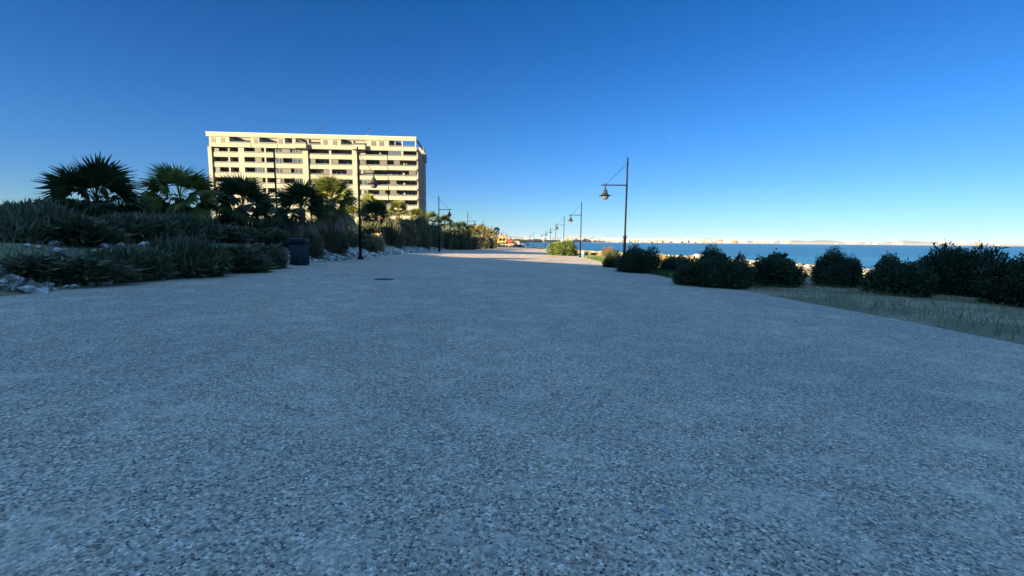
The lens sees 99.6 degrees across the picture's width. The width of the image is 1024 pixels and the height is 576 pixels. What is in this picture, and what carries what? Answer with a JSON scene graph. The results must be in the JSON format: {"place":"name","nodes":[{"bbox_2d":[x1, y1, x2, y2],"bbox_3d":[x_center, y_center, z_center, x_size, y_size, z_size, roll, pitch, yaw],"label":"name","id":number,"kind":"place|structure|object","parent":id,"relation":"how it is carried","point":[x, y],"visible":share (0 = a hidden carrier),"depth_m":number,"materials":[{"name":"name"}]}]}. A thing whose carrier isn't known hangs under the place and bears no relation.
{"place":"outdoors","nodes":[
{"label":"outdoors","id":0,"kind":"place"},
{"bbox_2d":[0,243,1023,344],"bbox_3d":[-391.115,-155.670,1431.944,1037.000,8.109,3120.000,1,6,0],"label":"ground","id":1,"kind":"structure","parent":0,"point":[951,324],"depth_m":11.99,"materials":[{"name":"green plant"}]},
{"bbox_2d":[0,198,83,244],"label":"shrub","id":2,"kind":"object","parent":1,"relation":"on","point":[14,217],"visible":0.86,"depth_m":12.19,"materials":[{"name":"green plant"}]},
{"bbox_2d":[12,197,126,216],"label":"shrub","id":3,"kind":"object","parent":1,"relation":"on","point":[79,206],"visible":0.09,"depth_m":19.41,"materials":[{"name":"green plant"}]},
{"bbox_2d":[0,250,149,285],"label":"shrub","id":4,"kind":"object","parent":1,"relation":"on","point":[42,266],"visible":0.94,"depth_m":10.13,"materials":[{"name":"green plant"}]},
{"bbox_2d":[28,211,137,247],"bbox_3d":[-14.069,-1.851,13.864,3.620,1.465,4.225,0,6,-4],"label":"shrub","id":5,"kind":"object","parent":1,"relation":"on","point":[93,231],"visible":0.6,"depth_m":13.17,"materials":[{"name":"green plant"}]},
{"bbox_2d":[29,151,153,217],"bbox_3d":[-18.868,-3.085,19.891,4.155,6.103,4.149,1,6,0],"label":"fan palm","id":6,"kind":"object","parent":1,"relation":"on","point":[63,185],"visible":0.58,"depth_m":19.15,"materials":[{"name":"green plant"}]},
{"bbox_2d":[74,243,182,282],"bbox_3d":[-10.661,-0.595,11.946,1.979,1.351,2.738,2,6,12],"label":"shrub","id":7,"kind":"object","parent":1,"relation":"on","point":[157,261],"visible":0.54,"depth_m":11.83,"materials":[{"name":"green plant"}]},
{"bbox_2d":[89,211,184,244],"bbox_3d":[-14.157,-2.071,15.817,3.469,1.549,2.781,2,6,13],"label":"shrub","id":8,"kind":"object","parent":1,"relation":"on","point":[146,227],"visible":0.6,"depth_m":15.50,"materials":[{"name":"green plant"}]},
{"bbox_2d":[116,200,215,223],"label":"shrub","id":9,"kind":"object","parent":1,"relation":"on","point":[164,207],"visible":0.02,"depth_m":23.34,"materials":[{"name":"green plant"}]},
{"bbox_2d":[126,210,227,243],"bbox_3d":[-13.874,-2.311,17.903,2.739,2.022,3.714,4,7,27],"label":"shrub","id":10,"kind":"object","parent":1,"relation":"on","point":[191,226],"visible":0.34,"depth_m":17.92,"materials":[{"name":"green plant"}]},
{"bbox_2d":[134,161,223,221],"bbox_3d":[-17.984,-3.871,23.639,4.162,6.119,4.182,1,6,0],"label":"fan palm","id":11,"kind":"object","parent":1,"relation":"on","point":[165,177],"visible":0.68,"depth_m":22.88,"materials":[{"name":"green plant"}]},
{"bbox_2d":[144,231,233,277],"bbox_3d":[-10.163,-0.825,13.604,2.739,2.044,2.205,4,7,29],"label":"shrub","id":12,"kind":"object","parent":1,"relation":"on","point":[197,258],"visible":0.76,"depth_m":13.23,"materials":[{"name":"green plant"}]},
{"bbox_2d":[0,232,437,294],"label":"bank weeds","id":13,"kind":"object","parent":1,"relation":"on","point":[30,279],"visible":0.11,"depth_m":11.61,"materials":[{"name":"green plant"}]},
{"bbox_2d":[0,240,448,292],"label":"limestone rubble","id":14,"kind":"object","parent":1,"relation":"on","point":[15,282],"visible":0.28,"depth_m":10.01,"materials":[{"name":"grey stone"}]},
{"bbox_2d":[212,213,238,224],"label":"shrub","id":15,"kind":"object","parent":1,"relation":"on","point":[224,220],"visible":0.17,"depth_m":26.43,"materials":[{"name":"green plant"}]},
{"bbox_2d":[209,223,253,243],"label":"shrub","id":16,"kind":"object","parent":1,"relation":"on","point":[234,235],"visible":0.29,"depth_m":19.74,"materials":[{"name":"green plant"}]},
{"bbox_2d":[207,171,276,228],"bbox_3d":[-15.999,-3.975,25.540,3.595,5.600,3.972,3,7,21],"label":"fan palm","id":17,"kind":"object","parent":1,"relation":"on","point":[251,191],"visible":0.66,"depth_m":25.08,"materials":[{"name":"green plant"}]},
{"bbox_2d":[213,243,280,273],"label":"shrub","id":18,"kind":"object","parent":1,"relation":"on","point":[246,258],"visible":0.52,"depth_m":15.34,"materials":[{"name":"green plant"}]},
{"bbox_2d":[233,225,293,245],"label":"shrub","id":19,"kind":"object","parent":1,"relation":"on","point":[268,235],"visible":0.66,"depth_m":21.63,"materials":[{"name":"green plant"}]},
{"bbox_2d":[247,241,291,268],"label":"shrub","id":20,"kind":"object","parent":1,"relation":"on","point":[279,252],"visible":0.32,"depth_m":17.56,"materials":[{"name":"green plant"}]},
{"bbox_2d":[251,217,297,230],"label":"shrub","id":21,"kind":"object","parent":1,"relation":"on","point":[261,224],"visible":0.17,"depth_m":29.08,"materials":[{"name":"green plant"}]},
{"bbox_2d":[263,226,300,247],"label":"shrub","id":22,"kind":"object","parent":1,"relation":"on","point":[289,231],"visible":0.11,"depth_m":23.29,"materials":[{"name":"green plant"}]},
{"bbox_2d":[266,177,331,257],"bbox_3d":[-11.719,-3.462,24.132,3.399,5.441,3.408,-3,7,-31],"label":"fan palm","id":23,"kind":"object","parent":1,"relation":"on","point":[296,193],"visible":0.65,"depth_m":23.68,"materials":[{"name":"green plant"}]},
{"bbox_2d":[301,229,325,258],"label":"shrub","id":24,"kind":"object","parent":1,"relation":"on","point":[316,244],"visible":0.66,"depth_m":23.44,"materials":[{"name":"green plant"}]},
{"bbox_2d":[206,125,426,222],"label":"apartment block","id":25,"kind":"structure","parent":1,"relation":"on","point":[274,161],"depth_m":125.73,"materials":[{"name":"beige concrete"}]},
{"bbox_2d":[256,167,264,171],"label":"window","id":26,"kind":"structure","parent":25,"relation":"in","point":[257,169],"depth_m":124.30,"materials":[{"name":"grey glass"}]},
{"bbox_2d":[275,158,282,162],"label":"window","id":27,"kind":"structure","parent":25,"relation":"in","point":[280,160],"depth_m":124.79,"materials":[{"name":"grey glass"}]},
{"bbox_2d":[276,168,283,172],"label":"window","id":28,"kind":"structure","parent":25,"relation":"in","point":[278,170],"depth_m":125.09,"materials":[{"name":"grey glass"}]},
{"bbox_2d":[276,178,283,182],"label":"window","id":29,"kind":"structure","parent":25,"relation":"in","point":[279,180],"depth_m":125.40,"materials":[{"name":"beige glass"}]},
{"bbox_2d":[293,158,301,162],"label":"window","id":30,"kind":"structure","parent":25,"relation":"in","point":[295,160],"depth_m":125.12,"materials":[{"name":"grey glass"}]},
{"bbox_2d":[295,169,302,172],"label":"window","id":31,"kind":"structure","parent":25,"relation":"in","point":[296,170],"depth_m":125.48,"materials":[{"name":"grey glass"}]},
{"bbox_2d":[335,171,346,173],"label":"patio door","id":32,"kind":"structure","parent":25,"relation":"in","point":[336,172],"depth_m":127.84,"materials":[{"name":"glass"}]},
{"bbox_2d":[341,161,351,163],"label":"patio door","id":33,"kind":"structure","parent":25,"relation":"in","point":[342,162],"depth_m":127.62,"materials":[{"name":"black glass"}]},
{"bbox_2d":[360,180,367,183],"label":"window","id":34,"kind":"structure","parent":25,"relation":"in","point":[361,181],"depth_m":127.00,"materials":[{"name":"grey glass"}]},
{"bbox_2d":[377,172,387,174],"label":"patio door","id":35,"kind":"structure","parent":25,"relation":"in","point":[378,173],"depth_m":128.66,"materials":[{"name":"glass"}]},
{"bbox_2d":[388,151,400,154],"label":"window","id":36,"kind":"structure","parent":25,"relation":"in","point":[390,152],"depth_m":126.29,"materials":[{"name":"grey glass"}]},
{"bbox_2d":[392,172,402,174],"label":"patio door","id":37,"kind":"structure","parent":25,"relation":"in","point":[393,173],"depth_m":128.94,"materials":[{"name":"glass"}]},
{"bbox_2d":[216,242,449,264],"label":"rubble bank","id":38,"kind":"structure","parent":1,"relation":"on","point":[350,250],"depth_m":31.32,"materials":[{"name":"stone"}]},
{"bbox_2d":[347,235,358,247],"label":"shrub","id":39,"kind":"object","parent":38,"relation":"on","point":[353,241],"visible":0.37,"depth_m":32.69,"materials":[{"name":"green plant"}]},
{"bbox_2d":[358,238,378,251],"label":"shrub","id":40,"kind":"object","parent":38,"relation":"on","point":[371,245],"visible":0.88,"depth_m":35.04,"materials":[{"name":"green plant"}]},
{"bbox_2d":[307,171,361,253],"bbox_3d":[-11.694,-4.719,28.220,3.417,5.688,3.845,1,6,0],"label":"fan palm","id":41,"kind":"object","parent":1,"relation":"on","point":[342,219],"visible":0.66,"depth_m":27.81,"materials":[{"name":"green plant"}]},
{"bbox_2d":[323,228,350,255],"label":"shrub","id":42,"kind":"object","parent":1,"relation":"on","point":[337,242],"visible":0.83,"depth_m":27.26,"materials":[{"name":"green plant"}]},
{"bbox_2d":[345,229,358,239],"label":"shrub","id":43,"kind":"object","parent":1,"relation":"on","point":[349,233],"visible":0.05,"depth_m":33.00,"materials":[{"name":"green plant"}]},
{"bbox_2d":[347,205,360,222],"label":"fan palm","id":44,"kind":"object","parent":1,"relation":"on","point":[353,210],"visible":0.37,"depth_m":101.82,"materials":[{"name":"green plant"}]},
{"bbox_2d":[349,227,368,241],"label":"shrub","id":45,"kind":"object","parent":1,"relation":"on","point":[363,234],"visible":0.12,"depth_m":35.49,"materials":[{"name":"green plant"}]},
{"bbox_2d":[357,192,379,219],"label":"fan palm","id":46,"kind":"object","parent":1,"relation":"on","point":[366,197],"visible":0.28,"depth_m":90.40,"materials":[{"name":"green plant"}]},
{"bbox_2d":[354,199,391,225],"bbox_3d":[-14.876,-6.304,47.184,4.256,6.810,4.468,1,6,0],"label":"fan palm","id":47,"kind":"object","parent":1,"relation":"on","point":[371,207],"visible":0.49,"depth_m":46.42,"materials":[{"name":"green plant"}]},
{"bbox_2d":[361,220,385,242],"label":"shrub","id":48,"kind":"object","parent":1,"relation":"on","point":[370,227],"visible":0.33,"depth_m":42.99,"materials":[{"name":"green plant"}]},
{"bbox_2d":[370,233,386,251],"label":"shrub","id":49,"kind":"object","parent":1,"relation":"on","point":[377,239],"visible":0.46,"depth_m":37.56,"materials":[{"name":"green plant"}]},
{"bbox_2d":[382,218,406,248],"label":"shrub","id":50,"kind":"object","parent":1,"relation":"on","point":[397,239],"visible":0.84,"depth_m":44.83,"materials":[{"name":"green plant"}]},
{"bbox_2d":[386,200,409,220],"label":"fan palm","id":51,"kind":"object","parent":1,"relation":"on","point":[401,205],"visible":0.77,"depth_m":76.46,"materials":[{"name":"green plant"}]},
{"bbox_2d":[399,217,418,246],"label":"shrub","id":52,"kind":"object","parent":1,"relation":"on","point":[408,226],"visible":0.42,"depth_m":53.05,"materials":[{"name":"green plant"}]},
{"bbox_2d":[404,232,414,245],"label":"shrub","id":53,"kind":"object","parent":1,"relation":"on","point":[408,240],"visible":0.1,"depth_m":50.22,"materials":[{"name":"green plant"}]},
{"bbox_2d":[409,207,428,221],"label":"fan palm","id":54,"kind":"object","parent":1,"relation":"on","point":[413,211],"visible":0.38,"depth_m":85.52,"materials":[{"name":"green plant"}]},
{"bbox_2d":[415,230,423,247],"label":"shrub","id":55,"kind":"object","parent":1,"relation":"on","point":[420,241],"visible":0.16,"depth_m":57.05,"materials":[{"name":"green plant"}]},
{"bbox_2d":[413,212,432,248],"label":"shrub","id":56,"kind":"object","parent":1,"relation":"on","point":[422,226],"visible":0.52,"depth_m":59.48,"materials":[{"name":"green plant"}]},
{"bbox_2d":[425,211,440,225],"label":"fan palm","id":57,"kind":"object","parent":1,"relation":"on","point":[431,214],"visible":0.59,"depth_m":90.45,"materials":[{"name":"green plant"}]},
{"bbox_2d":[430,222,443,248],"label":"shrub","id":58,"kind":"object","parent":1,"relation":"on","point":[434,231],"visible":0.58,"depth_m":65.84,"materials":[{"name":"green plant"}]},
{"bbox_2d":[436,214,452,228],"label":"fan palm","id":59,"kind":"object","parent":1,"relation":"on","point":[446,218],"visible":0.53,"depth_m":93.40,"materials":[{"name":"green plant"}]},
{"bbox_2d":[442,230,451,248],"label":"shrub","id":60,"kind":"object","parent":1,"relation":"on","point":[444,238],"visible":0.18,"depth_m":70.12,"materials":[{"name":"green plant"}]},
{"bbox_2d":[442,225,454,249],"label":"shrub","id":61,"kind":"object","parent":1,"relation":"on","point":[449,234],"visible":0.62,"depth_m":70.47,"materials":[{"name":"green plant"}]},
{"bbox_2d":[449,222,461,240],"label":"fan palm","id":62,"kind":"object","parent":1,"relation":"on","point":[455,224],"visible":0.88,"depth_m":72.98,"materials":[{"name":"green plant"}]},
{"bbox_2d":[452,236,459,249],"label":"shrub","id":63,"kind":"object","parent":1,"relation":"on","point":[456,245],"visible":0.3,"depth_m":72.89,"materials":[{"name":"green plant"}]},
{"bbox_2d":[455,229,466,249],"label":"shrub","id":64,"kind":"object","parent":1,"relation":"on","point":[461,238],"visible":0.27,"depth_m":74.70,"materials":[{"name":"green plant"}]},
{"bbox_2d":[456,221,468,240],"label":"fan palm","id":65,"kind":"object","parent":1,"relation":"on","point":[464,224],"visible":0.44,"depth_m":77.25,"materials":[{"name":"green plant"}]},
{"bbox_2d":[460,228,471,249],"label":"shrub","id":66,"kind":"object","parent":1,"relation":"on","point":[468,242],"visible":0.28,"depth_m":78.31,"materials":[{"name":"green plant"}]},
{"bbox_2d":[469,228,475,235],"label":"fan palm","id":67,"kind":"object","parent":1,"relation":"on","point":[472,232],"visible":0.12,"depth_m":94.99,"materials":[{"name":"green plant"}]},
{"bbox_2d":[468,224,478,233],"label":"fan palm","id":68,"kind":"object","parent":1,"relation":"on","point":[473,228],"visible":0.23,"depth_m":98.66,"materials":[{"name":"green plant"}]},
{"bbox_2d":[470,236,479,249],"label":"shrub","id":69,"kind":"object","parent":1,"relation":"on","point":[474,243],"visible":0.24,"depth_m":81.07,"materials":[{"name":"green plant"}]},
{"bbox_2d":[472,227,481,235],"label":"fan palm","id":70,"kind":"object","parent":1,"relation":"on","point":[479,232],"visible":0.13,"depth_m":102.99,"materials":[{"name":"green plant"}]},
{"bbox_2d":[473,235,482,248],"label":"shrub","id":71,"kind":"object","parent":1,"relation":"on","point":[480,243],"visible":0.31,"depth_m":86.95,"materials":[{"name":"green plant"}]},
{"bbox_2d":[476,223,486,237],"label":"fan palm","id":72,"kind":"object","parent":1,"relation":"on","point":[482,227],"visible":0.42,"depth_m":116.67,"materials":[{"name":"green plant"}]},
{"bbox_2d":[480,236,490,248],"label":"shrub","id":73,"kind":"object","parent":1,"relation":"on","point":[486,242],"visible":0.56,"depth_m":97.05,"materials":[{"name":"green plant"}]},
{"bbox_2d":[482,228,495,237],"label":"fan palm","id":74,"kind":"object","parent":1,"relation":"on","point":[491,232],"visible":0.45,"depth_m":132.60,"materials":[{"name":"green plant"}]},
{"bbox_2d":[487,237,493,248],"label":"shrub","id":75,"kind":"object","parent":1,"relation":"on","point":[491,243],"visible":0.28,"depth_m":107.19,"materials":[{"name":"green plant"}]},
{"bbox_2d":[492,237,497,247],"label":"shrub","id":76,"kind":"object","parent":1,"relation":"on","point":[495,242],"visible":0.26,"depth_m":114.33,"materials":[{"name":"green plant"}]},
{"bbox_2d":[497,234,508,244],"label":"yellow house","id":77,"kind":"structure","parent":1,"relation":"on","point":[502,239],"depth_m":257.21,"materials":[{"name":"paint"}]},
{"bbox_2d":[0,246,1023,575],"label":"promenade","id":78,"kind":"structure","parent":1,"relation":"on","point":[508,410],"depth_m":3.46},
{"bbox_2d":[289,238,308,264],"bbox_3d":[-9.899,-1.694,20.136,0.832,1.250,0.851,-2,7,-20],"label":"litter bin","id":79,"kind":"object","parent":78,"relation":"on","point":[299,249],"visible":0.93,"depth_m":19.83,"materials":[{"name":"plastic"}]},
{"bbox_2d":[356,147,380,259],"bbox_3d":[-9.005,-5.247,26.985,1.940,7.080,0.784,4,7,29],"label":"street lamp","id":80,"kind":"object","parent":78,"relation":"on","point":[373,183],"visible":0.98,"depth_m":27.21,"materials":[{"name":"metal"}]},
{"bbox_2d":[370,278,396,280],"bbox_3d":[-4.451,-0.286,15.010,0.920,0.040,0.920,2,6,0],"label":"manhole cover","id":81,"kind":"object","parent":78,"relation":"on","point":[384,279],"visible":0.96,"depth_m":14.99,"materials":[{"name":"metal"}]},
{"bbox_2d":[438,196,451,251],"bbox_3d":[-8.511,-8.086,54.938,1.940,7.080,0.784,1,6,1],"label":"street lamp","id":82,"kind":"object","parent":78,"relation":"on","point":[449,214],"visible":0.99,"depth_m":54.72,"materials":[{"name":"metal"}]},
{"bbox_2d":[568,202,581,256],"bbox_3d":[8.005,-7.402,55.018,1.940,7.080,0.784,1,6,0],"label":"street lamp","id":83,"kind":"object","parent":78,"relation":"on","point":[570,220],"visible":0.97,"depth_m":54.82,"materials":[{"name":"metal"}]},
{"bbox_2d":[599,158,628,254],"bbox_3d":[6.447,-4.646,27.427,1.940,7.080,0.784,1,6,2],"label":"street lamp","id":84,"kind":"object","parent":78,"relation":"on","point":[605,195],"visible":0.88,"depth_m":27.22,"materials":[{"name":"metal"}]},
{"bbox_2d":[659,508,672,513],"bbox_3d":[0.878,1.271,2.463,0.074,0.012,0.024,5,8,35],"label":"paper strip","id":85,"kind":"object","parent":78,"relation":"on","point":[665,511],"visible":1,"depth_m":2.46,"materials":[{"name":"paper"}]},
{"bbox_2d":[546,239,578,255],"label":"bush","id":86,"kind":"object","parent":1,"relation":"on","point":[564,248],"visible":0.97,"depth_m":60.67,"materials":[{"name":"green plant"}]},
{"bbox_2d":[601,246,612,256],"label":"bush","id":87,"kind":"object","parent":1,"relation":"on","point":[604,252],"visible":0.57,"depth_m":61.46,"materials":[{"name":"brown plant"}]},
{"bbox_2d":[602,249,620,267],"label":"bush","id":88,"kind":"object","parent":1,"relation":"on","point":[610,257],"visible":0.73,"depth_m":30.12,"materials":[{"name":"green plant"}]},
{"bbox_2d":[618,247,642,271],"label":"bush","id":89,"kind":"object","parent":1,"relation":"on","point":[625,252],"visible":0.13,"depth_m":25.31,"materials":[{"name":"green plant"}]},
{"bbox_2d":[613,242,665,273],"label":"bush","id":90,"kind":"object","parent":1,"relation":"on","point":[649,259],"visible":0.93,"depth_m":24.54,"materials":[{"name":"green plant"}]},
{"bbox_2d":[659,254,686,270],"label":"bush","id":91,"kind":"object","parent":1,"relation":"on","point":[671,262],"visible":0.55,"depth_m":24.14,"materials":[{"name":"green plant"}]},
{"bbox_2d":[670,255,722,287],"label":"bush","id":92,"kind":"object","parent":1,"relation":"on","point":[700,273],"visible":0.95,"depth_m":17.16,"materials":[{"name":"green plant"}]},
{"bbox_2d":[587,256,811,287],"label":"green grass","id":93,"kind":"structure","parent":1,"relation":"on","point":[652,271],"depth_m":22.91,"materials":[{"name":"green plant"}]},
{"bbox_2d":[698,242,726,260],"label":"bush","id":94,"kind":"object","parent":1,"relation":"on","point":[708,251],"visible":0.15,"depth_m":20.25,"materials":[{"name":"green plant"}]},
{"bbox_2d":[581,250,867,273],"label":"shore rocks","id":95,"kind":"object","parent":1,"relation":"on","point":[728,260],"visible":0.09,"depth_m":87.88,"materials":[{"name":"stone"}]},
{"bbox_2d":[715,251,756,289],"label":"bush","id":96,"kind":"object","parent":1,"relation":"on","point":[737,272],"visible":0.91,"depth_m":16.58,"materials":[{"name":"green plant"}]},
{"bbox_2d":[750,248,809,287],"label":"bush","id":97,"kind":"object","parent":1,"relation":"on","point":[775,268],"visible":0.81,"depth_m":17.98,"materials":[{"name":"green plant"}]},
{"bbox_2d":[807,245,865,287],"bbox_3d":[14.591,-0.904,19.427,2.366,2.041,3.329,4,7,32],"label":"bush","id":98,"kind":"object","parent":1,"relation":"on","point":[835,269],"visible":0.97,"depth_m":18.89,"materials":[{"name":"green plant"}]},
{"bbox_2d":[858,251,941,297],"bbox_3d":[14.772,-0.496,16.505,2.427,1.886,2.309,-2,7,-24],"label":"bush","id":99,"kind":"object","parent":1,"relation":"on","point":[890,273],"visible":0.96,"depth_m":16.01,"materials":[{"name":"green plant"}]},
{"bbox_2d":[913,239,1010,297],"bbox_3d":[18.104,-0.719,17.418,3.162,2.517,2.835,-2,7,-24],"label":"bush","id":100,"kind":"object","parent":1,"relation":"on","point":[955,268],"visible":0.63,"depth_m":16.88,"materials":[{"name":"green plant"}]},
{"bbox_2d":[969,252,1023,307],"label":"bush","id":101,"kind":"object","parent":1,"relation":"on","point":[1003,282],"visible":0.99,"depth_m":14.59,"materials":[{"name":"green plant"}]},
{"bbox_2d":[0,0,1023,243],"label":"sky","id":102,"kind":"structure","parent":0,"point":[879,121],"materials":[{"name":"blue"}]},
{"bbox_2d":[507,237,952,243],"bbox_3d":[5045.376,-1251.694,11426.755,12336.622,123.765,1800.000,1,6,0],"label":"hills","id":103,"kind":"structure","parent":0,"point":[832,241],"depth_m":11240.54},
{"bbox_2d":[522,242,1023,268],"bbox_3d":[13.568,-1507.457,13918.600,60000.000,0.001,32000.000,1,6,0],"label":"sea","id":104,"kind":"structure","parent":0,"point":[868,256],"depth_m":325.75,"materials":[{"name":"liquid"}]},
{"bbox_2d":[522,242,1023,245],"bbox_3d":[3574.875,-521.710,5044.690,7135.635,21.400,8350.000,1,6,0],"label":"shore","id":105,"kind":"structure","parent":0,"point":[853,243],"depth_m":3373.53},
{"bbox_2d":[513,238,603,242],"bbox_3d":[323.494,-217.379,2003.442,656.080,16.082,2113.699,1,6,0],"label":"trees","id":106,"kind":"object","parent":105,"relation":"on","point":[527,241],"visible":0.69,"depth_m":1649.18,"materials":[{"name":"green plant"}]}
]}

